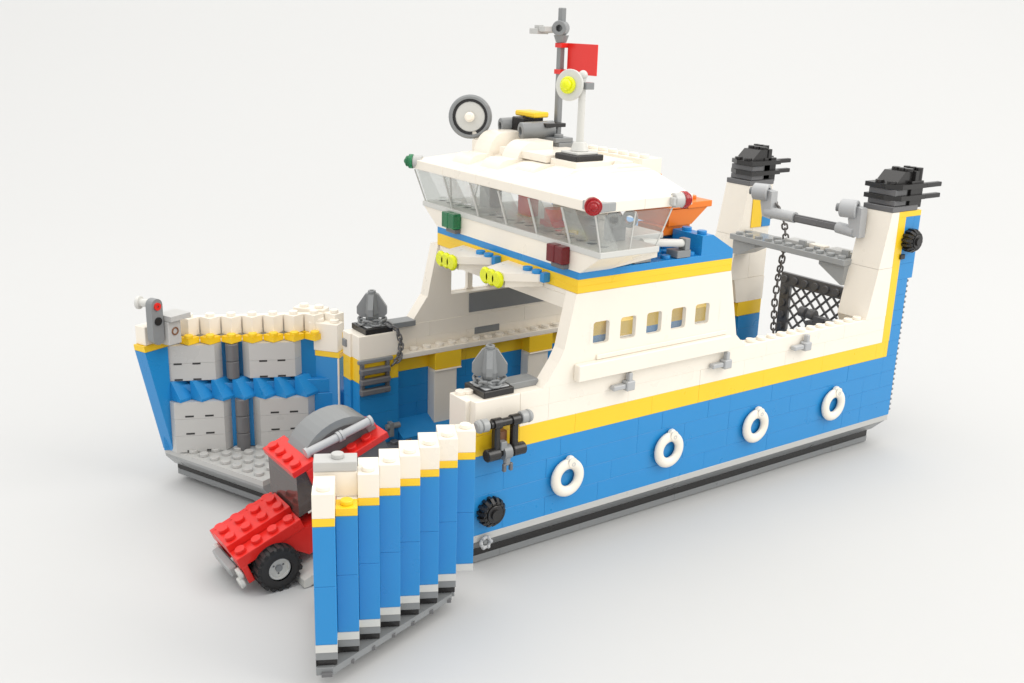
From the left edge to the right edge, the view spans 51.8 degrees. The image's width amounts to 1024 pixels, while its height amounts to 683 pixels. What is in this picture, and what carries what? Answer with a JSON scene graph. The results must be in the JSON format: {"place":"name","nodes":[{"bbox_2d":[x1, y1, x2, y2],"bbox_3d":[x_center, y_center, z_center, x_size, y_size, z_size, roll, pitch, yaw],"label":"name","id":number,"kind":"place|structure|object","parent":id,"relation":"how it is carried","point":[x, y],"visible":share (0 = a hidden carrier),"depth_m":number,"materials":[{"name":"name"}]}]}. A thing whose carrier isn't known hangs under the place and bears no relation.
{"place":"outdoors","nodes":[
{"label":"outdoors","id":0,"kind":"place"},
{"bbox_2d":[0,0,1023,682],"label":"ground","id":1,"kind":"structure","parent":0,"point":[214,156],"depth_m":1.00,"materials":[{"name":"paper"}]},
{"bbox_2d":[210,405,388,591],"bbox_3d":[-0.093,0.068,0.476,0.079,0.069,0.042,-10,21,-34],"label":"toy tractor","id":2,"kind":"object","parent":1,"relation":"on","point":[262,539],"visible":0.74,"depth_m":0.47,"materials":[{"name":"red plastic"}]},
{"bbox_2d":[134,8,941,677],"bbox_3d":[0.034,-0.047,0.561,0.416,0.248,0.236,-10,21,-34],"label":"toy ferry","id":3,"kind":"object","parent":1,"relation":"on","point":[596,334],"visible":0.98,"depth_m":0.53,"materials":[{"name":"blue plastic"}]},
{"bbox_2d":[134,296,343,500],"bbox_3d":[-0.140,0.023,0.557,0.079,0.105,0.091,12,20,30],"label":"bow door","id":4,"kind":"structure","parent":3,"relation":"in","point":[220,389],"depth_m":0.55,"materials":[{"name":"grey plastic"}]},
{"bbox_2d":[311,422,475,677],"bbox_3d":[-0.044,0.076,0.414,0.064,0.080,0.065,-1,17,-8],"label":"bow door","id":5,"kind":"structure","parent":3,"relation":"in","point":[407,512],"depth_m":0.41,"materials":[{"name":"blue plastic"}]},
{"bbox_2d":[551,455,583,496],"bbox_3d":[0.026,0.063,0.494,0.019,0.020,0.004,-10,21,-34],"label":"life ring","id":6,"kind":"object","parent":3,"relation":"attached to","point":[573,463],"visible":1,"depth_m":0.49,"materials":[{"name":"white plastic"}]},
{"bbox_2d":[654,429,682,467],"bbox_3d":[0.079,0.054,0.530,0.019,0.020,0.004,-10,21,-34],"label":"life ring","id":7,"kind":"object","parent":3,"relation":"attached to","point":[674,437],"visible":1,"depth_m":0.53,"materials":[{"name":"white plastic"}]},
{"bbox_2d":[634,174,711,236],"bbox_3d":[0.079,-0.071,0.538,0.032,0.030,0.033,-10,21,-34],"label":"lifeboat","id":8,"kind":"object","parent":3,"relation":"on","point":[656,218],"visible":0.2,"depth_m":0.53,"materials":[{"name":"orange plastic"}]},
{"bbox_2d":[742,406,768,442],"bbox_3d":[0.131,0.045,0.566,0.019,0.020,0.004,-10,21,-34],"label":"life ring","id":9,"kind":"object","parent":3,"relation":"attached to","point":[759,412],"visible":1,"depth_m":0.56,"materials":[{"name":"white plastic"}]},
{"bbox_2d":[821,386,844,420],"bbox_3d":[0.183,0.035,0.601,0.019,0.020,0.004,-10,21,-34],"label":"life ring","id":10,"kind":"object","parent":3,"relation":"attached to","point":[832,394],"visible":1,"depth_m":0.60,"materials":[{"name":"white plastic"}]}
]}

